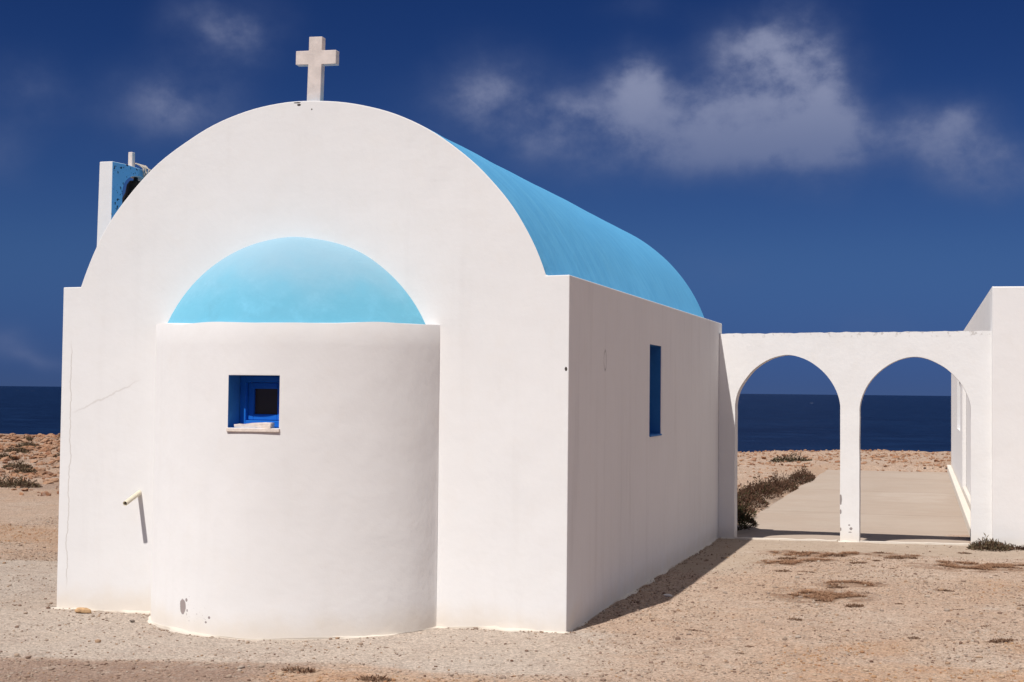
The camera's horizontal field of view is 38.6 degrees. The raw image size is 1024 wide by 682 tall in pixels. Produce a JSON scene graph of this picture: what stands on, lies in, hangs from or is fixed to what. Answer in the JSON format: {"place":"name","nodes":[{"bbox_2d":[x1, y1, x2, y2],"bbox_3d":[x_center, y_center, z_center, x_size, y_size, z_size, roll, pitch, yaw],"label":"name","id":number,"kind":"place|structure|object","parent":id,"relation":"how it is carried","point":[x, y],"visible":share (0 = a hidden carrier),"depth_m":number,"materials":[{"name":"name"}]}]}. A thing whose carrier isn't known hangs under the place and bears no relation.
{"place":"outdoors","nodes":[
{"label":"outdoors","id":0,"kind":"place"},
{"bbox_2d":[0,386,950,451],"bbox_3d":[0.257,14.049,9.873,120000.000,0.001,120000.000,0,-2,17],"label":"sea","id":1,"kind":"structure","parent":0,"point":[784,422],"depth_m":731.18,"materials":[{"name":"blue liquid"}]},
{"bbox_2d":[0,434,1023,681],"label":"ground","id":2,"kind":"structure","parent":0,"point":[18,510],"depth_m":10.25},
{"bbox_2d":[0,456,10,460],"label":"rock","id":3,"kind":"object","parent":2,"relation":"on","point":[7,458],"visible":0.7,"depth_m":33.72,"materials":[{"name":"stone"}]},
{"bbox_2d":[0,447,13,459],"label":"shrub","id":4,"kind":"object","parent":2,"relation":"on","point":[6,455],"visible":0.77,"depth_m":34.25,"materials":[{"name":"green plant"}]},
{"bbox_2d":[4,446,29,452],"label":"shrub","id":5,"kind":"object","parent":2,"relation":"on","point":[18,450],"visible":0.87,"depth_m":37.57,"materials":[{"name":"green plant"}]},
{"bbox_2d":[1,460,33,468],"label":"shrub","id":6,"kind":"object","parent":2,"relation":"on","point":[14,464],"visible":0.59,"depth_m":31.89,"materials":[{"name":"green plant"}]},
{"bbox_2d":[0,474,42,487],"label":"shrub","id":7,"kind":"object","parent":2,"relation":"on","point":[21,483],"visible":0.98,"depth_m":25.41,"materials":[{"name":"green plant"}]},
{"bbox_2d":[11,461,37,473],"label":"shrub","id":8,"kind":"object","parent":2,"relation":"on","point":[24,470],"visible":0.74,"depth_m":29.98,"materials":[{"name":"green plant"}]},
{"bbox_2d":[15,441,39,446],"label":"shrub","id":9,"kind":"object","parent":2,"relation":"on","point":[26,444],"visible":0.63,"depth_m":42.69,"materials":[{"name":"green plant"}]},
{"bbox_2d":[21,436,35,440],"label":"shrub","id":10,"kind":"object","parent":2,"relation":"on","point":[27,438],"visible":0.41,"depth_m":47.38,"materials":[{"name":"green plant"}]},
{"bbox_2d":[41,491,50,495],"bbox_3d":[-7.506,2.472,23.530,0.153,0.096,0.156,1,-2,-2],"label":"rock","id":11,"kind":"object","parent":2,"relation":"on","point":[45,493],"visible":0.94,"depth_m":23.49,"materials":[{"name":"stone"}]},
{"bbox_2d":[45,478,58,481],"bbox_3d":[-8.429,2.567,26.753,0.282,0.098,0.162,-7,9,-11],"label":"rock","id":12,"kind":"object","parent":2,"relation":"on","point":[54,479],"visible":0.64,"depth_m":26.71,"materials":[{"name":"stone"}]},
{"bbox_2d":[75,607,91,613],"bbox_3d":[-3.291,2.068,11.217,0.138,0.048,0.068,1,-2,0],"label":"stone","id":13,"kind":"object","parent":2,"relation":"on","point":[82,610],"visible":1,"depth_m":11.19,"materials":[{"name":"beige stone"}]},
{"bbox_2d":[280,665,315,673],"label":"dry tuft","id":14,"kind":"object","parent":2,"relation":"on","point":[291,668],"visible":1,"depth_m":8.86,"materials":[{"name":"brown plant"}]},
{"bbox_2d":[354,674,395,681],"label":"dry tuft","id":15,"kind":"object","parent":2,"relation":"on","point":[373,678],"visible":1,"depth_m":8.61,"materials":[{"name":"brown plant"}]},
{"bbox_2d":[52,37,721,639],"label":"chapel","id":16,"kind":"structure","parent":2,"relation":"on","point":[480,391],"depth_m":10.59,"materials":[{"name":"paint"}]},
{"bbox_2d":[122,177,140,203],"bbox_3d":[-3.204,-1.268,12.438,0.257,0.252,0.332,0,-2,17],"label":"bell","id":17,"kind":"object","parent":16,"relation":"hanging from","point":[132,185],"visible":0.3,"depth_m":12.36,"materials":[{"name":"brown metal"}]},
{"bbox_2d":[135,163,150,176],"bbox_3d":[-3.130,-1.435,12.437,0.093,0.140,0.177,0,-2,17],"label":"rope","id":18,"kind":"object","parent":16,"relation":"attached to","point":[144,167],"visible":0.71,"depth_m":12.40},
{"bbox_2d":[234,422,274,427],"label":"stone slab","id":19,"kind":"structure","parent":16,"relation":"on","point":[260,425],"depth_m":10.06,"materials":[{"name":"stone"}]},
{"bbox_2d":[0,433,950,495],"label":"rubble","id":20,"kind":"object","parent":2,"relation":"on","point":[50,447],"visible":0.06,"depth_m":38.88,"materials":[{"name":"stone"}]},
{"bbox_2d":[737,496,756,517],"bbox_3d":[2.972,2.243,20.784,1.026,0.564,1.896,0,-2,17],"label":"shrub","id":21,"kind":"object","parent":2,"relation":"on","point":[751,510],"visible":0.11,"depth_m":20.71,"materials":[{"name":"brown plant"}]},
{"bbox_2d":[737,501,759,530],"bbox_3d":[2.645,2.118,18.959,1.109,0.634,1.796,0,-2,17],"label":"shrub","id":22,"kind":"object","parent":2,"relation":"on","point":[743,520],"visible":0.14,"depth_m":18.75,"materials":[{"name":"green plant"}]},
{"bbox_2d":[737,481,770,509],"bbox_3d":[3.543,2.378,22.687,0.914,0.455,2.099,0,-2,17],"label":"shrub","id":23,"kind":"object","parent":2,"relation":"on","point":[752,498],"visible":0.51,"depth_m":22.49,"materials":[{"name":"brown plant"}]},
{"bbox_2d":[739,473,783,498],"bbox_3d":[4.213,2.434,24.793,0.797,0.434,2.443,0,-2,17],"label":"shrub","id":24,"kind":"object","parent":2,"relation":"on","point":[762,488],"visible":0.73,"depth_m":24.55,"materials":[{"name":"brown plant"}]},
{"bbox_2d":[764,470,798,492],"bbox_3d":[4.957,2.590,27.069,0.701,0.389,2.857,0,-2,17],"label":"shrub","id":25,"kind":"object","parent":2,"relation":"on","point":[783,484],"visible":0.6,"depth_m":27.01,"materials":[{"name":"brown plant"}]},
{"bbox_2d":[775,556,796,559],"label":"dry tuft","id":26,"kind":"object","parent":2,"relation":"on","point":[784,557],"visible":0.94,"depth_m":14.98,"materials":[{"name":"brown plant"}]},
{"bbox_2d":[769,452,812,462],"bbox_3d":[7.234,3.031,37.760,1.206,0.351,1.073,0,-2,17],"label":"shrub","id":27,"kind":"object","parent":2,"relation":"on","point":[790,459],"visible":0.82,"depth_m":37.70,"materials":[{"name":"green plant"}]},
{"bbox_2d":[788,464,815,484],"bbox_3d":[5.904,2.704,29.914,0.596,0.410,3.648,0,-2,17],"label":"shrub","id":28,"kind":"object","parent":2,"relation":"on","point":[798,476],"visible":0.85,"depth_m":29.61,"materials":[{"name":"brown plant"}]},
{"bbox_2d":[825,552,846,556],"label":"dry tuft","id":29,"kind":"object","parent":2,"relation":"on","point":[842,555],"visible":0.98,"depth_m":15.30,"materials":[{"name":"brown plant"}]},
{"bbox_2d":[827,585,847,587],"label":"dry tuft","id":30,"kind":"object","parent":2,"relation":"on","point":[837,586],"visible":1,"depth_m":12.69,"materials":[{"name":"brown plant"}]},
{"bbox_2d":[845,603,863,607],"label":"dry tuft","id":31,"kind":"object","parent":2,"relation":"on","point":[855,605],"visible":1,"depth_m":11.58,"materials":[{"name":"brown plant"}]},
{"bbox_2d":[718,331,991,545],"bbox_3d":[3.929,1.225,16.778,3.099,2.681,0.318,0,-2,17],"label":"arcade","id":32,"kind":"object","parent":2,"relation":"on","point":[851,365],"visible":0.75,"depth_m":16.71,"materials":[{"name":"paint"}]},
{"bbox_2d":[883,556,904,558],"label":"dry tuft","id":33,"kind":"object","parent":2,"relation":"on","point":[888,557],"visible":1,"depth_m":14.96,"materials":[{"name":"brown plant"}]},
{"bbox_2d":[933,589,954,591],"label":"dry tuft","id":34,"kind":"object","parent":2,"relation":"on","point":[946,590],"visible":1,"depth_m":12.51,"materials":[{"name":"brown plant"}]},
{"bbox_2d":[947,286,1023,547],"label":"building","id":35,"kind":"structure","parent":2,"relation":"on","point":[999,313],"depth_m":16.15,"materials":[{"name":"paint"}]},
{"bbox_2d":[966,532,1013,551],"bbox_3d":[5.216,2.195,15.942,0.518,0.213,0.515,0,-2,17],"label":"ground plant","id":36,"kind":"object","parent":2,"relation":"on","point":[991,544],"visible":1,"depth_m":15.87,"materials":[{"name":"green plant"}]},
{"bbox_2d":[986,637,1013,642],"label":"dry tuft","id":37,"kind":"object","parent":2,"relation":"on","point":[998,640],"visible":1,"depth_m":9.92,"materials":[{"name":"brown plant"}]},
{"bbox_2d":[1004,543,1023,550],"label":"ground plant","id":38,"kind":"object","parent":2,"relation":"on","point":[1018,547],"visible":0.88,"depth_m":15.88,"materials":[{"name":"green plant"}]},
{"bbox_2d":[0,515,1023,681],"bbox_3d":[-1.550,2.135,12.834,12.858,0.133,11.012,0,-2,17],"label":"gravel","id":39,"kind":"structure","parent":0,"point":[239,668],"depth_m":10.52,"materials":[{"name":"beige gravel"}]},
{"bbox_2d":[0,0,1023,395],"label":"sky","id":40,"kind":"structure","parent":0,"point":[802,166],"materials":[{"name":"blue"}]},
{"bbox_2d":[737,470,970,542],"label":"concrete path","id":41,"kind":"structure","parent":0,"point":[902,506],"depth_m":22.09,"materials":[{"name":"beige concrete"}]},
{"bbox_2d":[762,550,1023,601],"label":"dry grass","id":42,"kind":"structure","parent":0,"point":[825,595],"depth_m":14.23,"materials":[{"name":"brown plant"}]}
]}

